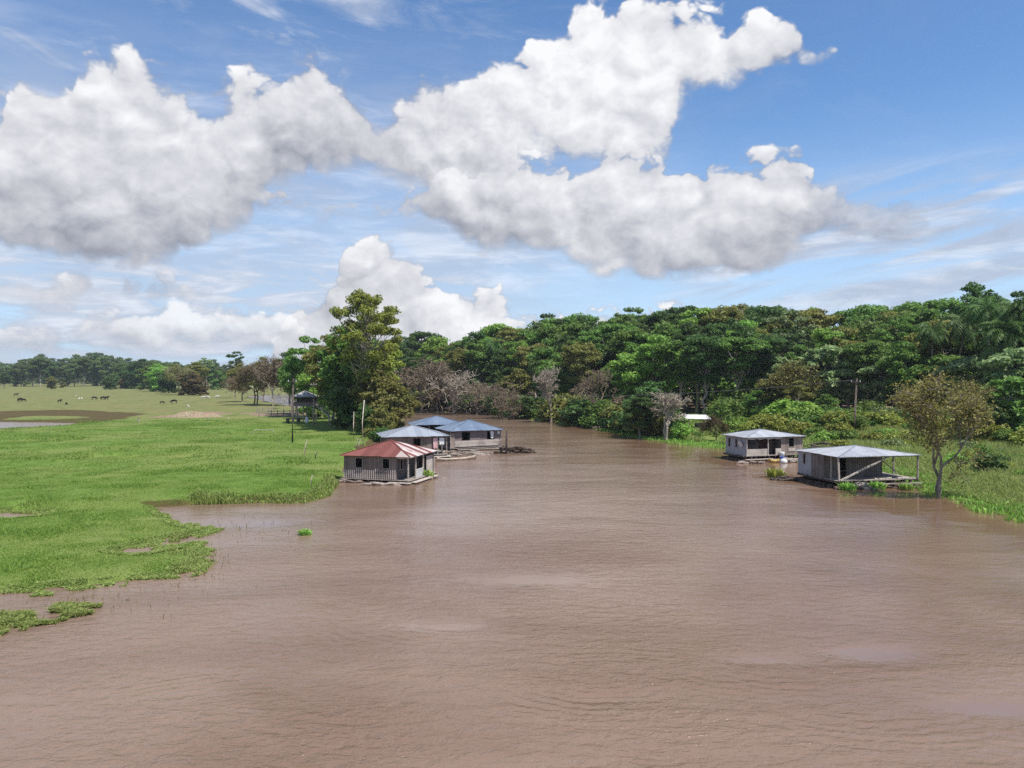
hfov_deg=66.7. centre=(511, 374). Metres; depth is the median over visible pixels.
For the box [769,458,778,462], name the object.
canoe
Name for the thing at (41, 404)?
ground
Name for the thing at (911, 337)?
forest tree
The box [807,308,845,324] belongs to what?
forest tree
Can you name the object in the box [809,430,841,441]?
shrub
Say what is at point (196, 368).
pasture tree
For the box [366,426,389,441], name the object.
shrub
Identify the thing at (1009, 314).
palm tree
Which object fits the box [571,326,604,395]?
forest tree
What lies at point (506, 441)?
mooring post
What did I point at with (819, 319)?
forest tree
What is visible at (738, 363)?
forest tree
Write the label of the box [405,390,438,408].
shrub
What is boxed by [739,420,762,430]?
shrub
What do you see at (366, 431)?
shrub
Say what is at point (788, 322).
forest tree
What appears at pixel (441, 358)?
forest tree
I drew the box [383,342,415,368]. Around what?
forest tree
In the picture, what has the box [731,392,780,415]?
shrub
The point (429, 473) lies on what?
potted plant
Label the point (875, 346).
forest tree
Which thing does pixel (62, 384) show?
pasture tree
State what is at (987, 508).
bank grass
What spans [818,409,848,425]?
shrub
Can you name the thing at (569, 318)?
forest tree
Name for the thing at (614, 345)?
forest tree
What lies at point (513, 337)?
forest tree
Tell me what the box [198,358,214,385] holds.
pasture tree
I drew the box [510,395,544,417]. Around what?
shrub
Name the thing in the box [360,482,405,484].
floating logs
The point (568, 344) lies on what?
forest tree
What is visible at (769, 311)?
forest tree
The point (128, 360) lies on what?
tree
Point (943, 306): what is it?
forest tree
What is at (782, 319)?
forest tree
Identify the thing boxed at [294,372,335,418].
riverside tree
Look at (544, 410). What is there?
shrub
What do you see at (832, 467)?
floating shed
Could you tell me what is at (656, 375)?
forest tree
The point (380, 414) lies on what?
riverside tree
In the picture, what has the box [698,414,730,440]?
bare tree
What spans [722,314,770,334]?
forest tree
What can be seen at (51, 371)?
tree
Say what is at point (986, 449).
shrub
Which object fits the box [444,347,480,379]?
forest tree
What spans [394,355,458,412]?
bare tree
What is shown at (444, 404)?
shrub
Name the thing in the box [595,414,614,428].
shrub
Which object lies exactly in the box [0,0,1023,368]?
sky
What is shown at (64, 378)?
tree
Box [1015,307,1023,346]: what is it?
palm tree
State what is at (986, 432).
shrub
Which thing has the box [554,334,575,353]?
palm tree
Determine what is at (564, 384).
forest tree
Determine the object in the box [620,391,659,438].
bushy tree
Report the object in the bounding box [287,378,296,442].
utility pole
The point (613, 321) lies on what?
forest tree
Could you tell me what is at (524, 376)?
forest tree
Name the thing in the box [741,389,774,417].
bushy tree
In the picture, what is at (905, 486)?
water plant
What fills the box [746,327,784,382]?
forest tree
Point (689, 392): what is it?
woods
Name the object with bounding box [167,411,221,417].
earth heap
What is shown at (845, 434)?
shrub
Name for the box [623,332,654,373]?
forest tree
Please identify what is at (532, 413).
shrub
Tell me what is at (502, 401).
bare tree
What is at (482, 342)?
forest tree
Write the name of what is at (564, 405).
shrub
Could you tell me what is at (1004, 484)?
tall grass
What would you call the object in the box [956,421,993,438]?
shrub
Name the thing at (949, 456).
shrub
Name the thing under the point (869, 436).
shrub
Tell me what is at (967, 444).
shrub
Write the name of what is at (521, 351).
forest tree
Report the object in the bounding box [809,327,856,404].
forest tree
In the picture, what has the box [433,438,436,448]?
hanging cloth
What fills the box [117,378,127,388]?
pasture tree
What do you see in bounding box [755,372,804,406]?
bushy tree
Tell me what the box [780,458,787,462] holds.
white bag
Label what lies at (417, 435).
floating house
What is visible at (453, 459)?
canoe
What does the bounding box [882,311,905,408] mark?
forest tree
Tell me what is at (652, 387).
bushy tree
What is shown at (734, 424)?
shrub
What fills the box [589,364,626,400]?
forest tree
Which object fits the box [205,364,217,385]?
tree
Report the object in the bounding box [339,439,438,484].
floating house
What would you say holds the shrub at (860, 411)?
on the ground at (41, 404)
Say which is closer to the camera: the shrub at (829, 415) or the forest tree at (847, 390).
the shrub at (829, 415)
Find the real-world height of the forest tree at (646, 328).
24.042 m
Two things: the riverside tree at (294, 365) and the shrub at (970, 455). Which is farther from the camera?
the riverside tree at (294, 365)
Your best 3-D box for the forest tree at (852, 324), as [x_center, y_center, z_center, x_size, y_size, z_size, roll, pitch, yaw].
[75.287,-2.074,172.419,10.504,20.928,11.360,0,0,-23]
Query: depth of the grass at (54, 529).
53.70 m
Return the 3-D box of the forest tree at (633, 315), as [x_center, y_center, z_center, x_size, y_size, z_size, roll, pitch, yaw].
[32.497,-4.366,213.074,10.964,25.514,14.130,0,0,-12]
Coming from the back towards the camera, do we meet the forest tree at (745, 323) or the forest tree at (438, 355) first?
the forest tree at (438, 355)
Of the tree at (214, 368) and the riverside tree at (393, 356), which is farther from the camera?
the tree at (214, 368)
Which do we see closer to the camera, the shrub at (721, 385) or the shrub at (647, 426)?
the shrub at (647, 426)
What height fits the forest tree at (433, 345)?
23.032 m
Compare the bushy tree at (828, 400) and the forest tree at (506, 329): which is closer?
the bushy tree at (828, 400)
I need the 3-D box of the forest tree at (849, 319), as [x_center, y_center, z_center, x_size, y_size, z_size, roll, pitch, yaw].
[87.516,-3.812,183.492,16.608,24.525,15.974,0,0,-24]
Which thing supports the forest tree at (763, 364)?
on the ground at (41, 404)
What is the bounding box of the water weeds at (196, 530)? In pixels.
[0,506,225,596]
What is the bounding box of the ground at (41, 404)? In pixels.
[0,379,1023,588]
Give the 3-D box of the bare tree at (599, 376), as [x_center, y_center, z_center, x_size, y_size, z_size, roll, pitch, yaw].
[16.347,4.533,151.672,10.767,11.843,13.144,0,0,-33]
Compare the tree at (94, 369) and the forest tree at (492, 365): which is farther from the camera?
the tree at (94, 369)
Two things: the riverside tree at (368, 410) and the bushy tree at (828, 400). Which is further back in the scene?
the bushy tree at (828, 400)
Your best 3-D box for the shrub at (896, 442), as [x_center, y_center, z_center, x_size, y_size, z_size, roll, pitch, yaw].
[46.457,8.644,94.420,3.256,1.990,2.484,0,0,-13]
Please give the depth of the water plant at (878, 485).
67.47 m
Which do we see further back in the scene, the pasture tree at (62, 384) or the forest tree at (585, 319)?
the pasture tree at (62, 384)
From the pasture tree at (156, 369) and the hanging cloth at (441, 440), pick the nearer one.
the hanging cloth at (441, 440)
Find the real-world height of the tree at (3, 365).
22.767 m
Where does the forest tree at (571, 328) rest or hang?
on the ground at (41, 404)
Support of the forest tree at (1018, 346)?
on the ground at (41, 404)
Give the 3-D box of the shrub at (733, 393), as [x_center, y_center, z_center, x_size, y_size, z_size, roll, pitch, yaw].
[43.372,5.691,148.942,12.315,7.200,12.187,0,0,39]
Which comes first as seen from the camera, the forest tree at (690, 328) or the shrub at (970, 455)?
the shrub at (970, 455)
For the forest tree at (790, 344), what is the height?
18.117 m
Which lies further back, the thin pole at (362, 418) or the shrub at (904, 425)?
the shrub at (904, 425)
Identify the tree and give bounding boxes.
[0,362,10,384]
[0,373,11,384]
[5,363,13,383]
[7,367,19,384]
[10,362,31,386]
[17,358,32,381]
[18,360,45,385]
[27,357,51,386]
[33,353,47,383]
[41,358,59,383]
[43,361,57,378]
[45,376,58,388]
[54,365,71,385]
[55,359,69,383]
[59,381,65,387]
[60,358,74,381]
[63,360,85,386]
[68,354,83,383]
[74,357,92,386]
[82,352,96,383]
[86,354,103,385]
[88,357,112,385]
[90,352,103,373]
[100,376,117,389]
[101,355,114,375]
[106,362,118,375]
[111,372,120,386]
[112,362,128,377]
[114,357,123,363]
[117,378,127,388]
[118,358,135,382]
[121,361,143,388]
[126,359,154,384]
[135,365,156,389]
[143,363,168,391]
[155,369,179,392]
[162,362,195,393]
[175,370,200,394]
[187,361,210,383]
[189,378,209,394]
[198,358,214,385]
[202,359,218,385]
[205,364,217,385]
[208,370,226,389]
[214,368,227,387]
[220,364,231,384]
[221,355,282,404]
[226,351,244,397]
[226,363,253,401]
[250,355,283,405]
[254,356,265,398]
[275,352,295,403]
[276,354,301,413]
[278,368,285,408]
[280,335,322,389]
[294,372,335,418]
[301,334,344,419]
[315,324,376,399]
[318,373,353,412]
[322,373,373,426]
[327,288,402,402]
[347,368,403,426]
[351,324,405,384]
[352,402,372,434]
[366,380,422,428]
[367,404,396,429]
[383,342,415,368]
[384,335,408,353]
[390,354,413,385]
[392,368,407,396]
[393,356,421,393]
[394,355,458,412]
[401,340,430,389]
[407,331,443,390]
[413,353,439,387]
[414,336,449,386]
[417,361,468,412]
[422,366,490,413]
[429,351,458,377]
[432,344,454,375]
[444,337,481,374]
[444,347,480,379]
[445,381,493,414]
[449,330,489,384]
[463,342,495,382]
[463,379,484,392]
[469,378,534,419]
[477,336,503,382]
[479,323,520,367]
[484,338,502,359]
[485,349,518,390]
[485,372,505,392]
[492,329,527,365]
[495,327,526,390]
[497,368,536,397]
[502,329,536,386]
[504,340,531,385]
[512,342,553,398]
[513,319,542,395]
[524,330,557,401]
[526,337,563,389]
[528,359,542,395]
[532,312,564,331]
[532,363,560,422]
[533,353,575,398]
[535,319,590,397]
[540,312,604,394]
[550,339,589,397]
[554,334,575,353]
[559,341,603,397]
[570,330,604,395]
[570,369,623,404]
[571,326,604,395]
[575,315,599,327]
[588,317,617,384]
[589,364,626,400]
[590,323,638,404]
[594,332,630,402]
[604,321,645,382]
[604,328,649,384]
[606,352,649,398]
[613,307,650,323]
[618,334,683,391]
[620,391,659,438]
[621,313,638,323]
[622,380,682,436]
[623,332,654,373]
[635,312,678,333]
[643,306,699,407]
[646,320,685,399]
[646,388,691,439]
[649,340,707,407]
[651,310,693,392]
[672,321,721,412]
[673,305,696,404]
[676,307,722,409]
[680,334,729,414]
[696,304,747,391]
[696,323,756,391]
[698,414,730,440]
[711,336,770,398]
[719,319,769,387]
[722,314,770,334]
[733,303,765,314]
[733,334,788,389]
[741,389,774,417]
[744,304,798,323]
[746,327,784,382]
[754,306,788,350]
[755,328,809,356]
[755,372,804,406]
[756,356,808,399]
[763,309,839,351]
[764,310,818,346]
[765,356,825,397]
[770,308,800,338]
[779,344,828,399]
[782,327,832,384]
[782,380,816,402]
[798,344,855,409]
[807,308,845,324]
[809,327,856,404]
[813,394,839,409]
[821,325,841,377]
[821,353,865,409]
[828,318,846,406]
[828,326,873,407]
[832,319,863,409]
[833,304,891,403]
[842,339,890,402]
[843,307,901,407]
[850,320,896,406]
[856,353,902,406]
[863,316,886,324]
[867,315,921,409]
[875,341,927,400]
[880,363,1005,497]
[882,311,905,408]
[884,310,938,329]
[890,296,965,318]
[891,327,944,354]
[895,305,921,312]
[899,308,955,352]
[900,364,938,405]
[901,319,981,391]
[910,353,971,407]
[912,321,950,398]
[937,356,982,399]
[939,311,985,374]
[945,374,998,441]
[948,281,1003,341]
[951,315,995,396]
[957,296,1012,350]
[967,320,1023,369]
[970,346,1023,400]
[971,398,1011,434]
[976,347,1023,406]
[978,375,1023,427]
[980,323,1014,350]
[989,295,1023,345]
[1010,290,1023,301]
[1014,342,1023,377]
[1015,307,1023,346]
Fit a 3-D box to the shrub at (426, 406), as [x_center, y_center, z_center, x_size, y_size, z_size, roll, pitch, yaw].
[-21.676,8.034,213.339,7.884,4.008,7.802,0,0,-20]
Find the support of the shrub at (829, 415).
on the ground at (41, 404)
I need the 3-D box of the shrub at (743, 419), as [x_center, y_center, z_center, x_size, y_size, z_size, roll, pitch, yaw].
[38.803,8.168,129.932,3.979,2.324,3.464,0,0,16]
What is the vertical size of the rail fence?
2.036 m
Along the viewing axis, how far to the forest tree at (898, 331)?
148.47 m
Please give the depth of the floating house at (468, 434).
103.73 m
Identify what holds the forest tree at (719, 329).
on the ground at (41, 404)
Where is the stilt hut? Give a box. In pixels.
[290,390,331,422]
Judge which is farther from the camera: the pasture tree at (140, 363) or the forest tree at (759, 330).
the pasture tree at (140, 363)
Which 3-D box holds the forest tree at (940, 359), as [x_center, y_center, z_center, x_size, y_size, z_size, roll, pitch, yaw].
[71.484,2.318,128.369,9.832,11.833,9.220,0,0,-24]
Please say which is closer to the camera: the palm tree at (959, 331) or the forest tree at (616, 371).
the palm tree at (959, 331)
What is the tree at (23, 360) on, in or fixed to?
on the ground at (41, 404)
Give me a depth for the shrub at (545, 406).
163.52 m
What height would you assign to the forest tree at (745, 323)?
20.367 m
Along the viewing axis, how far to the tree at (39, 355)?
777.42 m
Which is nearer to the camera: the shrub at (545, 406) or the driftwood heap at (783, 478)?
the driftwood heap at (783, 478)
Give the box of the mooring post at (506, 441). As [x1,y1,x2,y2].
[505,430,507,453]
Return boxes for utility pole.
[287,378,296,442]
[310,382,316,425]
[850,378,860,431]
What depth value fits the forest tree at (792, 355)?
149.76 m
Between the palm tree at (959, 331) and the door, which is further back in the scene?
the palm tree at (959, 331)
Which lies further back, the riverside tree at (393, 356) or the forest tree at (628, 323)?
the forest tree at (628, 323)
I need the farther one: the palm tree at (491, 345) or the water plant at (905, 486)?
the palm tree at (491, 345)
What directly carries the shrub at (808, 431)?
on the ground at (41, 404)
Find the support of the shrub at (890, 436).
on the ground at (41, 404)
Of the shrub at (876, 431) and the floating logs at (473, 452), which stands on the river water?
the floating logs at (473, 452)
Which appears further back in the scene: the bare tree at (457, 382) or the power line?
the bare tree at (457, 382)
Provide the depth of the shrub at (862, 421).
113.32 m
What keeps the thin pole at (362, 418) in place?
on the ground at (41, 404)
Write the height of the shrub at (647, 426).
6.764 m
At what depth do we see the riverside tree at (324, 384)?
140.65 m
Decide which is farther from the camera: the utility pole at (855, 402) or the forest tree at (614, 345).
the forest tree at (614, 345)
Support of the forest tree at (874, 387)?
on the ground at (41, 404)
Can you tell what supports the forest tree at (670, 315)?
on the ground at (41, 404)
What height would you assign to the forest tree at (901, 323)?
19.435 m
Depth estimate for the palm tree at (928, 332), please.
132.10 m
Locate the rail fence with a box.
[258,409,295,417]
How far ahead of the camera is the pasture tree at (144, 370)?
471.93 m
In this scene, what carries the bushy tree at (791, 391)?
on the ground at (41, 404)
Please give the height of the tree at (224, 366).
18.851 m
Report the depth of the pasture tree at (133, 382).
518.34 m
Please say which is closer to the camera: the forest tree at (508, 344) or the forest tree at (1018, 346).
the forest tree at (1018, 346)
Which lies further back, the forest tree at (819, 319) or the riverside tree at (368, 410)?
the forest tree at (819, 319)
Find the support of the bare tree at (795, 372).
on the ground at (41, 404)
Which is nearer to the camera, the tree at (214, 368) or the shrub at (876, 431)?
the shrub at (876, 431)
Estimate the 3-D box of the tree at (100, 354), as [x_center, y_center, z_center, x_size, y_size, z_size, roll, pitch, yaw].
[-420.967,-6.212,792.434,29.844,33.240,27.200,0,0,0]
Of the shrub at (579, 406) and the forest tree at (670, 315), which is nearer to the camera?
the shrub at (579, 406)
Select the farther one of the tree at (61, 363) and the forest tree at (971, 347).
the tree at (61, 363)
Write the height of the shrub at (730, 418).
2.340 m
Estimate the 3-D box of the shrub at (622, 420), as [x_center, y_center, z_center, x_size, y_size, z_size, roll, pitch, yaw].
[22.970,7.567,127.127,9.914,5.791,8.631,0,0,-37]
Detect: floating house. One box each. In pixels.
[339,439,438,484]
[376,425,450,457]
[407,416,458,443]
[434,419,503,450]
[721,429,805,461]
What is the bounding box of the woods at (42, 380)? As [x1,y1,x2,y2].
[2,366,245,382]
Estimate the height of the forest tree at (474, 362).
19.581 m
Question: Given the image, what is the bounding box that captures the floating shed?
[795,445,921,488]
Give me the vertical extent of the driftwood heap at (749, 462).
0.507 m
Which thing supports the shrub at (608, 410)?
on the ground at (41, 404)
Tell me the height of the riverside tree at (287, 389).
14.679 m
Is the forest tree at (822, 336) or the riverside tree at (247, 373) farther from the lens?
the riverside tree at (247, 373)
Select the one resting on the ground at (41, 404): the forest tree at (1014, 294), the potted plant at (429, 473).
the forest tree at (1014, 294)
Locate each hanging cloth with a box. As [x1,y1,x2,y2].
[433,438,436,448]
[439,438,443,444]
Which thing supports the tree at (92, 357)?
on the ground at (41, 404)
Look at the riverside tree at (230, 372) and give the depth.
267.11 m
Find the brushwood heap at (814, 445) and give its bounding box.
[803,441,830,448]
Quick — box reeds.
[23,511,311,617]
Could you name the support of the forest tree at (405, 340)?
on the ground at (41, 404)
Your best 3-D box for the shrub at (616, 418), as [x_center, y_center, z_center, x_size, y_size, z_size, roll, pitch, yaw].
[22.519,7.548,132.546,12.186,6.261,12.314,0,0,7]
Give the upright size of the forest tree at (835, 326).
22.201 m
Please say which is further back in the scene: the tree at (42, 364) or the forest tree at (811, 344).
the tree at (42, 364)
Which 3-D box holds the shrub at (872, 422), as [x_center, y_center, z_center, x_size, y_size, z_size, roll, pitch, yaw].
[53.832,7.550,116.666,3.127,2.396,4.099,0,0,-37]
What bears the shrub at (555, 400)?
on the ground at (41, 404)
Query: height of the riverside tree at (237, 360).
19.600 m
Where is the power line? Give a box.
[317,380,849,396]
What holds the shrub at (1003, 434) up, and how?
on the ground at (41, 404)
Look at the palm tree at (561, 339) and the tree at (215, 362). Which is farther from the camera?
the tree at (215, 362)
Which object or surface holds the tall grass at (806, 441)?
on the ground at (41, 404)
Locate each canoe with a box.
[437,455,475,460]
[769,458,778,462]
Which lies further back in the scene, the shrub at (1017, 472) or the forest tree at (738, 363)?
the forest tree at (738, 363)
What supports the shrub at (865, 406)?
on the ground at (41, 404)
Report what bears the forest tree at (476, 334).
on the ground at (41, 404)
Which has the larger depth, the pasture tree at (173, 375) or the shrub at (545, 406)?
the pasture tree at (173, 375)
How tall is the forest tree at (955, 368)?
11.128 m
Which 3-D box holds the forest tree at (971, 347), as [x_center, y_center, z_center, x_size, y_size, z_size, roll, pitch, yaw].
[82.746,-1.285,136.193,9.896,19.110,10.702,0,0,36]
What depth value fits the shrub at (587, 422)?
143.37 m
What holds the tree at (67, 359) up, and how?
on the ground at (41, 404)
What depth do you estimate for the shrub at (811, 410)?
122.35 m
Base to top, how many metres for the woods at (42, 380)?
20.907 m
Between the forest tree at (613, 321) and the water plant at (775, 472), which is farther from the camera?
the forest tree at (613, 321)
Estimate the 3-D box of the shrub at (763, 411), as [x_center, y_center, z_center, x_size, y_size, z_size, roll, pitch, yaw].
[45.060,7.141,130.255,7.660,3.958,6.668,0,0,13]
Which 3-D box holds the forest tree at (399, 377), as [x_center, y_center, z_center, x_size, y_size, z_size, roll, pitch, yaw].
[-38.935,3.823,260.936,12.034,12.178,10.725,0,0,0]
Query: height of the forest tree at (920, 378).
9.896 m
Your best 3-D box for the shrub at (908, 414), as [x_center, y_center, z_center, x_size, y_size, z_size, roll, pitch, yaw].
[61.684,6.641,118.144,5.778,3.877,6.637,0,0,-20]
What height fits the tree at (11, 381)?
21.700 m
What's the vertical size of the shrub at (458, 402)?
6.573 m
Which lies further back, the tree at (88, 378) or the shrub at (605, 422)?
the tree at (88, 378)
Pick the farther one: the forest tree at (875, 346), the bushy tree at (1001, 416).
the forest tree at (875, 346)
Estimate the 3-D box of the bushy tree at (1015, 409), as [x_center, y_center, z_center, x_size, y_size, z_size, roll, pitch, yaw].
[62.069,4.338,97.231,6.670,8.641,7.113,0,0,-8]
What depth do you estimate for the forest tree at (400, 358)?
271.51 m
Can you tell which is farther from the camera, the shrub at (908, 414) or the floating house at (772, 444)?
the shrub at (908, 414)
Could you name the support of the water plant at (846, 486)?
on the river water
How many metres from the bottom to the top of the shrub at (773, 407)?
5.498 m
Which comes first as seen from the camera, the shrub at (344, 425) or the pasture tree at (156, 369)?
the shrub at (344, 425)
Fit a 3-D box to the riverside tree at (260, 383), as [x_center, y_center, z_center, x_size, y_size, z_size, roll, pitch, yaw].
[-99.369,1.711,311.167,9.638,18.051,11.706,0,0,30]
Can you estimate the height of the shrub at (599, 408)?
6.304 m
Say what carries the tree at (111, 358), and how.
on the ground at (41, 404)
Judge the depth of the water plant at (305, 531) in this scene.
48.38 m
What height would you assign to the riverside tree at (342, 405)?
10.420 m
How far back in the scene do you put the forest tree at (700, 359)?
148.81 m
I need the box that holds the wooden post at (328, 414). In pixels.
[320,407,329,424]
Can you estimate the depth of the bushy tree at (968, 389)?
95.70 m
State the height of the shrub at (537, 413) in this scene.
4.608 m
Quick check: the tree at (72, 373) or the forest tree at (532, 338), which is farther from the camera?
the tree at (72, 373)
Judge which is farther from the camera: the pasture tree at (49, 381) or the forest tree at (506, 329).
the pasture tree at (49, 381)
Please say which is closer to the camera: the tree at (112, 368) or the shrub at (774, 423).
the shrub at (774, 423)
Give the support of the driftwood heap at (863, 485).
on the river water
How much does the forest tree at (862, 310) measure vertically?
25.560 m
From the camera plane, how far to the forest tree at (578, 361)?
176.51 m
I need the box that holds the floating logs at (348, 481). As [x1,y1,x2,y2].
[335,479,365,482]
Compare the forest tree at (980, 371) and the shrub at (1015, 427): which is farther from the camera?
the forest tree at (980, 371)
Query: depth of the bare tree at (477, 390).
193.59 m
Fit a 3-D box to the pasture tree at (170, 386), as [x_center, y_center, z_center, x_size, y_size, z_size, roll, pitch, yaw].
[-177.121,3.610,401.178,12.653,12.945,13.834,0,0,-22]
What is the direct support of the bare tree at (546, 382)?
on the ground at (41, 404)
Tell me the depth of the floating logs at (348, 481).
71.83 m
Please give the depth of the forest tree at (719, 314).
177.47 m
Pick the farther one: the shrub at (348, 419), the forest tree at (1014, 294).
the forest tree at (1014, 294)
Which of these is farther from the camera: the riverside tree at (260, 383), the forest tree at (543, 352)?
the riverside tree at (260, 383)
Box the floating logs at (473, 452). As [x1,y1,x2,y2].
[447,449,493,454]
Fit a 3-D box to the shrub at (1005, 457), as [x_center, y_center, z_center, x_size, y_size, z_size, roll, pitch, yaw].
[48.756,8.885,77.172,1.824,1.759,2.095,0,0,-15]
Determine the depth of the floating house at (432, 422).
114.13 m
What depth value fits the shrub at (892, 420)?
113.29 m
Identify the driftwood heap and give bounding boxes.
[493,445,536,452]
[736,461,764,463]
[770,475,806,480]
[779,457,797,461]
[851,481,882,489]
[873,482,921,487]
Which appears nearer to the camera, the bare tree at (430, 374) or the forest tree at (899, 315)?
the forest tree at (899, 315)
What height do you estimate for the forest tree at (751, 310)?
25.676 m
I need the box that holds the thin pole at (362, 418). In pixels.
[362,400,364,445]
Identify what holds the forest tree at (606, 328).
on the ground at (41, 404)
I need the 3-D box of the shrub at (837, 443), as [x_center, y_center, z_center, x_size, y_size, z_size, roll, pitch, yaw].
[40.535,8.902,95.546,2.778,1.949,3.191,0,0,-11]
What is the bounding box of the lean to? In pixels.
[683,414,710,427]
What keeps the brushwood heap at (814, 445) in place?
on the ground at (41, 404)
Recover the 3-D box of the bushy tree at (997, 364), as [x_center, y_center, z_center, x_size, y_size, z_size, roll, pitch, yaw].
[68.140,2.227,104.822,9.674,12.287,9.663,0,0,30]
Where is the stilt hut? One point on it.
(304, 398)
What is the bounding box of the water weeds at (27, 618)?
[0,529,206,635]
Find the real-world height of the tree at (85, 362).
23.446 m
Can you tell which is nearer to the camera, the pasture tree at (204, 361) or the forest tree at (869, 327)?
the forest tree at (869, 327)
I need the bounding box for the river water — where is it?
[0,394,1023,767]
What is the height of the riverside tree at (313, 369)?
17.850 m
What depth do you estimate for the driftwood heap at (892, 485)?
68.44 m
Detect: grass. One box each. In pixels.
[0,418,369,472]
[0,468,342,589]
[17,473,339,505]
[559,421,1023,523]
[659,419,914,458]
[811,420,1023,516]
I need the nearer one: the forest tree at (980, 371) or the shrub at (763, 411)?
the forest tree at (980, 371)
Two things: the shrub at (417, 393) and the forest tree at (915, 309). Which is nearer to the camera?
the forest tree at (915, 309)
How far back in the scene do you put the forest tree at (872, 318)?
173.21 m
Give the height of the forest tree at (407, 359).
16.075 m
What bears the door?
in the floating house at (772, 444)
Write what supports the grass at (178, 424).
on the ground at (41, 404)
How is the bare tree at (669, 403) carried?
on the ground at (41, 404)
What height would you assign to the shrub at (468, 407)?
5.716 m
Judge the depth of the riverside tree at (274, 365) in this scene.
234.76 m
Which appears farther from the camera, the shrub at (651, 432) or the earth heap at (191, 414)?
the earth heap at (191, 414)
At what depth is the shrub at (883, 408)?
128.40 m
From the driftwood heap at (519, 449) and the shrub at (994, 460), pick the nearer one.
the shrub at (994, 460)
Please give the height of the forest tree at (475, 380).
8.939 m
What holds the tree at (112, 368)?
on the ground at (41, 404)
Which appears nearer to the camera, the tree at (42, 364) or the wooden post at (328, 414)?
the wooden post at (328, 414)
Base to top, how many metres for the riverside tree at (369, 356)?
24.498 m
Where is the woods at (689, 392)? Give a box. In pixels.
[411,373,984,405]
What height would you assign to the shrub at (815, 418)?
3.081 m
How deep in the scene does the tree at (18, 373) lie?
613.07 m
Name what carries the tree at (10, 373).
on the ground at (41, 404)
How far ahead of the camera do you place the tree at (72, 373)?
604.67 m
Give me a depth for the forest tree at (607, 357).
183.82 m
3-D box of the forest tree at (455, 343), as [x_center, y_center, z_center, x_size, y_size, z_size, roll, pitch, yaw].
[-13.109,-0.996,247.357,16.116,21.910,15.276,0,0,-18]
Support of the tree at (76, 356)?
on the ground at (41, 404)
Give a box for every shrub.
[339,423,349,427]
[341,415,359,429]
[360,426,383,439]
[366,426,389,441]
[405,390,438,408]
[424,398,443,409]
[434,397,451,407]
[446,392,473,410]
[456,396,484,411]
[473,393,518,414]
[494,394,522,417]
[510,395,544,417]
[524,407,540,417]
[535,392,593,420]
[536,400,546,416]
[543,406,558,419]
[547,395,582,420]
[552,397,591,424]
[557,395,608,426]
[577,409,609,427]
[583,398,615,419]
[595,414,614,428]
[599,402,624,431]
[608,404,673,432]
[618,406,680,435]
[623,408,676,436]
[640,420,677,437]
[668,422,695,438]
[675,416,693,425]
[702,396,751,419]
[706,386,755,415]
[710,374,757,399]
[717,419,742,432]
[719,401,740,415]
[725,415,741,421]
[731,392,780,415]
[736,417,749,423]
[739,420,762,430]
[746,413,787,431]
[759,408,781,414]
[760,398,821,415]
[761,412,795,431]
[779,404,823,422]
[779,411,812,424]
[781,419,813,434]
[803,426,825,437]
[809,414,825,427]
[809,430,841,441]
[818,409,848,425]
[819,410,866,430]
[821,406,845,412]
[823,422,856,431]
[827,413,869,428]
[829,429,858,439]
[829,439,850,446]
[848,399,890,411]
[848,408,873,417]
[857,432,887,441]
[861,409,903,426]
[865,418,880,426]
[866,428,894,435]
[870,406,895,413]
[879,438,907,446]
[881,429,922,447]
[883,415,905,427]
[885,406,902,415]
[896,408,928,418]
[901,422,918,429]
[936,451,972,464]
[955,440,977,449]
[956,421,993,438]
[963,442,1004,454]
[963,451,977,464]
[969,453,1009,472]
[971,421,1010,441]
[991,428,1022,443]
[997,455,1010,461]
[1002,461,1018,468]
[1006,426,1023,446]
[1007,422,1023,431]
[1012,470,1023,474]
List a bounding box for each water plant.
[296,528,311,535]
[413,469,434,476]
[762,467,788,477]
[838,482,858,490]
[864,481,887,489]
[898,483,915,489]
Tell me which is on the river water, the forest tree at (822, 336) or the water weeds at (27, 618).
the water weeds at (27, 618)
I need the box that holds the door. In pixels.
[760,439,766,448]
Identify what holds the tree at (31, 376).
on the ground at (41, 404)
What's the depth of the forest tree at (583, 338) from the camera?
183.62 m
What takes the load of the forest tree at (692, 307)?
on the ground at (41, 404)
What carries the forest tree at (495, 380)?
on the ground at (41, 404)
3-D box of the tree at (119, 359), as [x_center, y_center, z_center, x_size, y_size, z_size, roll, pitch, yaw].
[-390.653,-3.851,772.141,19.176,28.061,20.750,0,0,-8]
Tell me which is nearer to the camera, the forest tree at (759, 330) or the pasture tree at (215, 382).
the forest tree at (759, 330)
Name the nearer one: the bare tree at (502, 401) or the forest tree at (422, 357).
the bare tree at (502, 401)
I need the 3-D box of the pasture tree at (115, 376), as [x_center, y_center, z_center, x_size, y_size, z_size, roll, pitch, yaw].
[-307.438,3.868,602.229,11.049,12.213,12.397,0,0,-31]
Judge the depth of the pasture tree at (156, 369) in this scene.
431.38 m
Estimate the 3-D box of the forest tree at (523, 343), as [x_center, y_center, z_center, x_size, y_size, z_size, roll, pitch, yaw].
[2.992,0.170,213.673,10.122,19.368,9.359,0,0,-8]
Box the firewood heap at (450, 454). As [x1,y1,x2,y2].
[437,450,461,456]
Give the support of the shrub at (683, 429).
on the ground at (41, 404)
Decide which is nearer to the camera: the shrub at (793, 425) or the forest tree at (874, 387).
the shrub at (793, 425)
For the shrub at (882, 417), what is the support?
on the ground at (41, 404)
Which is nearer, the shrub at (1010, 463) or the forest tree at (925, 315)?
the shrub at (1010, 463)
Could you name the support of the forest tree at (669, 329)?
on the ground at (41, 404)

